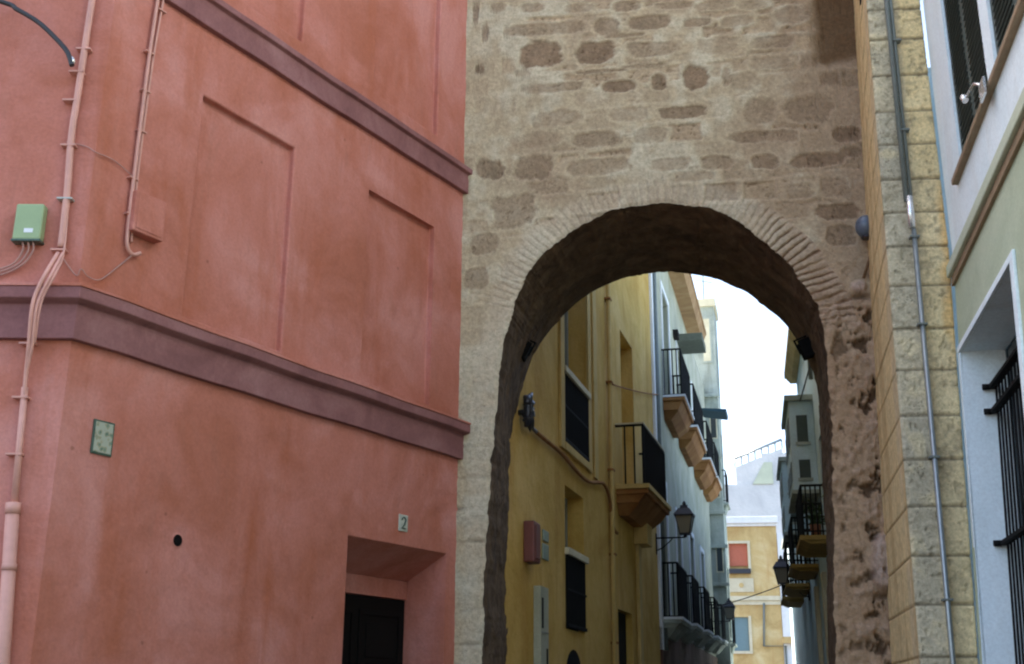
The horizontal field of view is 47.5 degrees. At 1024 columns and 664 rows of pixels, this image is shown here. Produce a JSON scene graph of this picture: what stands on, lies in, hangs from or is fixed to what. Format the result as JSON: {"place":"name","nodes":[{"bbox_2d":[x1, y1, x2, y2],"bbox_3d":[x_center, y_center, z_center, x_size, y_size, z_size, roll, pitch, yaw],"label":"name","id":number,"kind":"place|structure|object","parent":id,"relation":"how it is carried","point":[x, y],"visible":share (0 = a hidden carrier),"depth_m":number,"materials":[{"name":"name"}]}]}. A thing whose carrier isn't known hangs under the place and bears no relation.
{"place":"outdoors","nodes":[
{"label":"outdoors","id":0,"kind":"place"},
{"bbox_2d":[725,438,785,532],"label":"white terrace house","id":1,"kind":"structure","parent":0,"point":[754,490],"depth_m":85.47,"materials":[{"name":"paint"}]},
{"bbox_2d":[726,516,787,663],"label":"ochre house","id":2,"kind":"structure","parent":0,"point":[752,551],"depth_m":60.72,"materials":[{"name":"paint"}]},
{"bbox_2d":[727,541,750,573],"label":"window","id":3,"kind":"structure","parent":2,"relation":"in","point":[738,555],"depth_m":61.42,"materials":[{"name":"metal"}]},
{"bbox_2d":[731,616,752,653],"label":"window","id":4,"kind":"structure","parent":2,"relation":"in","point":[743,631],"depth_m":60.18,"materials":[{"name":"glass"}]},
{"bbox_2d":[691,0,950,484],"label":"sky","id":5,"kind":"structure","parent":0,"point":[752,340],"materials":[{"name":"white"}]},
{"label":"ground","id":6,"kind":"structure","parent":0,"visible":0},
{"bbox_2d":[0,0,472,663],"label":"pink house","id":7,"kind":"structure","parent":6,"relation":"on","point":[254,356],"depth_m":8.25,"materials":[{"name":"paint"}]},
{"bbox_2d":[0,204,47,275],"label":"green junction box","id":8,"kind":"object","parent":7,"relation":"attached to","point":[29,225],"visible":1,"depth_m":7.14,"materials":[{"name":"plastic"}]},
{"bbox_2d":[0,0,75,66],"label":"black cable","id":9,"kind":"object","parent":7,"relation":"attached to","point":[57,40],"visible":1,"depth_m":7.49,"materials":[{"name":"rubber"}]},
{"bbox_2d":[0,0,95,663],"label":"wall conduit","id":10,"kind":"object","parent":7,"relation":"attached to","point":[10,547],"depth_m":6.87,"materials":[{"name":"pink metal"}]},
{"bbox_2d":[63,255,131,280],"bbox_3d":[-2.564,-0.431,7.245,0.455,0.266,0.090,17,-24,-42],"label":"thin cable","id":11,"kind":"object","parent":7,"relation":"attached to","point":[92,278],"visible":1,"depth_m":7.17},
{"bbox_2d":[66,141,131,175],"bbox_3d":[-2.611,-1.122,7.431,0.446,0.124,0.122,13,-22,-34],"label":"thin cable","id":12,"kind":"object","parent":7,"relation":"attached to","point":[103,155],"visible":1,"depth_m":7.39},
{"bbox_2d":[90,419,114,456],"bbox_3d":[-2.485,0.644,7.065,0.014,0.210,0.155,-10,-21,30],"label":"tile plaque","id":13,"kind":"object","parent":7,"relation":"attached to","point":[102,437],"visible":1,"depth_m":7.05,"materials":[{"name":"green ceramic"}]},
{"bbox_2d":[123,0,166,256],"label":"slim conduit","id":14,"kind":"object","parent":7,"relation":"attached to","point":[140,130],"visible":0.98,"depth_m":7.72,"materials":[{"name":"pink metal"}]},
{"bbox_2d":[125,190,165,243],"bbox_3d":[-2.388,-0.751,7.593,0.085,0.280,0.253,-10,-21,30],"label":"meter box","id":15,"kind":"object","parent":7,"relation":"attached to","point":[147,218],"visible":1,"depth_m":7.55,"materials":[{"name":"pink paint"}]},
{"bbox_2d":[342,593,404,663],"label":"door","id":16,"kind":"structure","parent":7,"relation":"in","point":[373,628],"depth_m":9.62,"materials":[{"name":"black wood"}]},
{"bbox_2d":[398,514,407,531],"bbox_3d":[-0.886,1.561,9.501,0.018,0.135,0.120,-10,-21,30],"label":"house number tile","id":17,"kind":"object","parent":7,"relation":"attached to","point":[403,523],"visible":1,"depth_m":9.49,"materials":[{"name":"beige ceramic"}]},
{"bbox_2d":[504,273,671,663],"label":"yellow house","id":18,"kind":"structure","parent":6,"relation":"on","point":[558,499],"depth_m":15.59,"materials":[{"name":"paint"}]},
{"bbox_2d":[518,392,537,433],"bbox_3d":[0.219,0.884,12.415,0.160,0.455,0.695,-5,-18,15],"label":"iron bracket","id":19,"kind":"object","parent":18,"relation":"attached to","point":[527,412],"visible":1,"depth_m":12.13,"materials":[{"name":"metal"}]},
{"bbox_2d":[523,521,540,563],"bbox_3d":[0.212,2.183,12.062,0.130,0.420,0.260,-5,-18,15],"label":"alarm box","id":20,"kind":"object","parent":18,"relation":"attached to","point":[532,543],"visible":1,"depth_m":11.96,"materials":[{"name":"red plastic"}]},
{"bbox_2d":[534,586,548,663],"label":"wall cabinet","id":21,"kind":"object","parent":18,"relation":"attached to","point":[541,624],"depth_m":12.15,"materials":[{"name":"grey metal"}]},
{"bbox_2d":[542,529,548,560],"bbox_3d":[0.366,2.345,12.793,0.018,0.320,0.260,-5,-18,15],"label":"ceramic plaque","id":22,"kind":"object","parent":18,"relation":"attached to","point":[545,547],"visible":1,"depth_m":12.77,"materials":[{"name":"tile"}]},
{"bbox_2d":[565,498,588,631],"bbox_3d":[0.677,2.794,14.226,0.310,1.680,1.100,-5,-18,15],"label":"window","id":23,"kind":"structure","parent":18,"relation":"in","point":[575,581],"depth_m":14.03,"materials":[{"name":"black paint"}]},
{"bbox_2d":[536,430,618,534],"bbox_3d":[0.893,1.959,14.754,0.048,0.601,4.652,-5,-18,15],"label":"wall cable","id":24,"kind":"object","parent":18,"relation":"attached to","point":[562,454],"depth_m":14.45,"materials":[{"name":"orange paint"}]},
{"bbox_2d":[564,311,590,461],"bbox_3d":[0.706,0.068,15.192,0.340,3.080,1.460,-5,-18,15],"label":"window","id":25,"kind":"structure","parent":18,"relation":"in","point":[577,397],"depth_m":14.88,"materials":[{"name":"black paint"}]},
{"bbox_2d":[604,283,618,663],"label":"wall pipe","id":26,"kind":"object","parent":18,"relation":"attached to","point":[610,469],"depth_m":16.63,"materials":[{"name":"metal"}]},
{"bbox_2d":[618,612,626,663],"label":"door","id":27,"kind":"structure","parent":18,"relation":"in","point":[621,617],"depth_m":17.30,"materials":[{"name":"brown wood"}]},
{"bbox_2d":[613,384,657,394],"bbox_3d":[2.135,0.979,19.650,0.024,1.072,4.838,-5,-18,15],"label":"overhead wire","id":28,"kind":"object","parent":18,"relation":"attached to","point":[634,390],"visible":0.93,"depth_m":19.11,"materials":[{"name":"orange paint"}]},
{"bbox_2d":[655,501,694,553],"bbox_3d":[2.869,3.439,20.486,0.705,0.920,0.350,-5,-18,15],"label":"street lantern","id":29,"kind":"object","parent":18,"relation":"attached to","point":[684,515],"visible":1,"depth_m":20.37,"materials":[{"name":"black paint"}]},
{"bbox_2d":[454,0,891,663],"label":"gate tower","id":30,"kind":"structure","parent":6,"relation":"on","point":[606,142],"depth_m":11.03,"materials":[{"name":"brown stone"}]},
{"bbox_2d":[521,340,535,361],"bbox_3d":[0.128,0.167,11.783,0.236,0.268,0.160,-2,-18,6],"label":"floodlight","id":31,"kind":"object","parent":30,"relation":"attached to","point":[528,349],"visible":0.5,"depth_m":11.71,"materials":[{"name":"black metal"}]},
{"bbox_2d":[793,335,814,360],"bbox_3d":[2.890,0.149,11.465,0.222,0.263,0.160,-2,-18,6],"label":"floodlight","id":32,"kind":"object","parent":30,"relation":"attached to","point":[805,349],"visible":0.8,"depth_m":11.40,"materials":[{"name":"black metal"}]},
{"bbox_2d":[855,215,868,240],"bbox_3d":[3.173,-0.928,10.460,0.190,0.221,0.269,0,-18,0],"label":"dome lamp","id":33,"kind":"object","parent":30,"relation":"attached to","point":[862,227],"visible":0.71,"depth_m":10.37,"materials":[{"name":"metal"}]},
{"bbox_2d":[862,257,868,278],"bbox_3d":[3.187,-0.659,10.426,0.124,0.366,0.038,-13,-22,35],"label":"rusty rod","id":34,"kind":"object","parent":30,"relation":"attached to","point":[865,270],"visible":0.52,"depth_m":10.40,"materials":[{"name":"brown metal"}]},
{"bbox_2d":[648,272,727,663],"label":"white house","id":35,"kind":"structure","parent":6,"relation":"on","point":[688,613],"depth_m":25.63,"materials":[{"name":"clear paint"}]},
{"bbox_2d":[660,279,671,393],"bbox_3d":[3.254,0.418,24.503,0.028,2.690,1.540,-4,-18,13],"label":"window","id":36,"kind":"structure","parent":35,"relation":"in","point":[662,290],"depth_m":24.80,"materials":[{"name":"white glass"}]},
{"bbox_2d":[666,482,671,614],"bbox_3d":[2.856,4.086,21.698,0.028,2.790,1.340,-4,-18,13],"label":"window","id":37,"kind":"structure","parent":35,"relation":"in","point":[668,552],"depth_m":22.25,"materials":[{"name":"grey glass"}]},
{"bbox_2d":[675,340,678,383],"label":"window","id":38,"kind":"structure","parent":35,"relation":"in","point":[676,344],"depth_m":26.90,"materials":[{"name":"white glass"}]},
{"bbox_2d":[674,506,682,566],"bbox_3d":[3.515,5.029,24.308,0.028,2.590,1.240,-4,-18,13],"label":"window","id":39,"kind":"structure","parent":35,"relation":"in","point":[675,508],"depth_m":24.04,"materials":[{"name":"grey glass"}]},
{"bbox_2d":[690,380,692,412],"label":"window","id":40,"kind":"structure","parent":35,"relation":"in","point":[690,380],"depth_m":30.47,"materials":[{"name":"white glass"}]},
{"bbox_2d":[688,533,695,642],"bbox_3d":[4.244,5.965,27.226,0.028,2.590,1.340,-4,-18,13],"label":"window","id":41,"kind":"structure","parent":35,"relation":"in","point":[692,535],"depth_m":26.92,"materials":[{"name":"grey glass"}]},
{"bbox_2d":[699,545,705,648],"bbox_3d":[4.985,6.916,30.190,0.028,2.590,1.340,-4,-18,13],"label":"window","id":42,"kind":"structure","parent":35,"relation":"in","point":[701,550],"depth_m":29.93,"materials":[{"name":"grey glass"}]},
{"bbox_2d":[702,408,727,419],"bbox_3d":[5.849,2.370,33.538,0.710,0.160,1.000,-4,-18,13],"label":"awning","id":43,"kind":"object","parent":35,"relation":"attached to","point":[716,413],"visible":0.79,"depth_m":33.37,"materials":[{"name":"blue fabric"}]},
{"bbox_2d":[711,598,735,631],"bbox_3d":[5.859,7.842,32.276,0.705,0.920,0.350,-4,-18,13],"label":"street lantern","id":44,"kind":"object","parent":35,"relation":"attached to","point":[729,610],"visible":0.84,"depth_m":32.16,"materials":[{"name":"black paint"}]},
{"bbox_2d":[694,298,736,663],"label":"tall house","id":45,"kind":"structure","parent":6,"relation":"on","point":[707,362],"depth_m":35.26,"materials":[{"name":"grey paint"}]},
{"bbox_2d":[695,276,711,298],"bbox_3d":[6.145,-1.650,37.281,0.560,1.500,0.092,5,-18,-13],"label":"rooftop aerial","id":46,"kind":"object","parent":45,"relation":"on","point":[703,281],"visible":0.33,"depth_m":37.23,"materials":[{"name":"white metal"}]},
{"bbox_2d":[702,317,712,362],"bbox_3d":[6.072,0.248,36.324,0.320,1.500,0.034,-4,-18,13],"label":"window","id":47,"kind":"structure","parent":45,"relation":"in","point":[707,357],"depth_m":36.26,"materials":[{"name":"grey paint"}]},
{"bbox_2d":[709,418,717,438],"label":"window","id":48,"kind":"structure","parent":45,"relation":"in","point":[713,422],"depth_m":35.44,"materials":[{"name":"grey glass"}]},
{"bbox_2d":[715,548,723,571],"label":"window","id":49,"kind":"structure","parent":45,"relation":"in","point":[719,551],"depth_m":34.23,"materials":[{"name":"grey glass"}]},
{"bbox_2d":[776,533,792,663],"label":"white cottage","id":50,"kind":"structure","parent":6,"relation":"on","point":[786,626],"depth_m":59.98,"materials":[{"name":"paint"}]},
{"bbox_2d":[776,457,815,663],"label":"house","id":51,"kind":"structure","parent":6,"relation":"on","point":[796,602],"depth_m":25.11,"materials":[{"name":"grey paint"}]},
{"bbox_2d":[712,579,794,607],"bbox_3d":[5.642,6.212,27.491,0.024,0.105,7.605,2,-18,-5],"label":"overhead wire","id":52,"kind":"object","parent":51,"relation":"attached to","point":[752,595],"visible":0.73,"depth_m":27.32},
{"bbox_2d":[773,555,809,599],"bbox_3d":[5.737,5.054,23.934,0.705,0.920,0.350,-3,-18,11],"label":"street lantern","id":53,"kind":"object","parent":51,"relation":"attached to","point":[780,568],"visible":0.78,"depth_m":23.88,"materials":[{"name":"black paint"}]},
{"bbox_2d":[781,67,979,663],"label":"blue white house","id":54,"kind":"structure","parent":6,"relation":"on","point":[800,425],"depth_m":19.20,"materials":[{"name":"paint"}]},
{"bbox_2d":[799,365,810,400],"bbox_3d":[4.808,1.039,19.428,0.024,0.421,9.503,-3,-18,10],"label":"overhead wire","id":55,"kind":"object","parent":54,"relation":"attached to","point":[805,382],"visible":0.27,"depth_m":18.16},
{"bbox_2d":[799,494,824,534],"bbox_3d":[4.460,2.722,17.220,0.436,0.674,0.495,5,-18,-14],"label":"potted plant","id":56,"kind":"object","parent":54,"relation":"on","point":[814,518],"visible":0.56,"depth_m":17.14,"materials":[{"name":"green plant"}]},
{"bbox_2d":[923,0,1023,663],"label":"green house","id":57,"kind":"structure","parent":6,"relation":"on","point":[983,173],"depth_m":7.90,"materials":[{"name":"paint"}]},
{"bbox_2d":[959,76,986,103],"bbox_3d":[2.896,-1.485,7.273,0.054,0.170,0.366,1,-18,-1],"label":"shutter stay","id":58,"kind":"object","parent":57,"relation":"attached to","point":[964,99],"visible":1,"depth_m":7.20,"materials":[{"name":"metal"}]},
{"bbox_2d":[957,249,1023,663],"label":"window","id":59,"kind":"structure","parent":57,"relation":"in","point":[992,385],"depth_m":7.98,"materials":[{"name":"white paint"}]},
{"label":"street","id":60,"kind":"structure","parent":0,"visible":0},
{"bbox_2d":[853,0,977,663],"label":"stone pilaster","id":61,"kind":"object","parent":60,"relation":"on","point":[917,621],"visible":1,"depth_m":8.79,"materials":[{"name":"beige stone"}]},
{"bbox_2d":[884,0,955,663],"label":"steel conduit","id":62,"kind":"object","parent":61,"relation":"attached to","point":[922,324],"visible":1,"depth_m":8.75,"materials":[{"name":"metal"}]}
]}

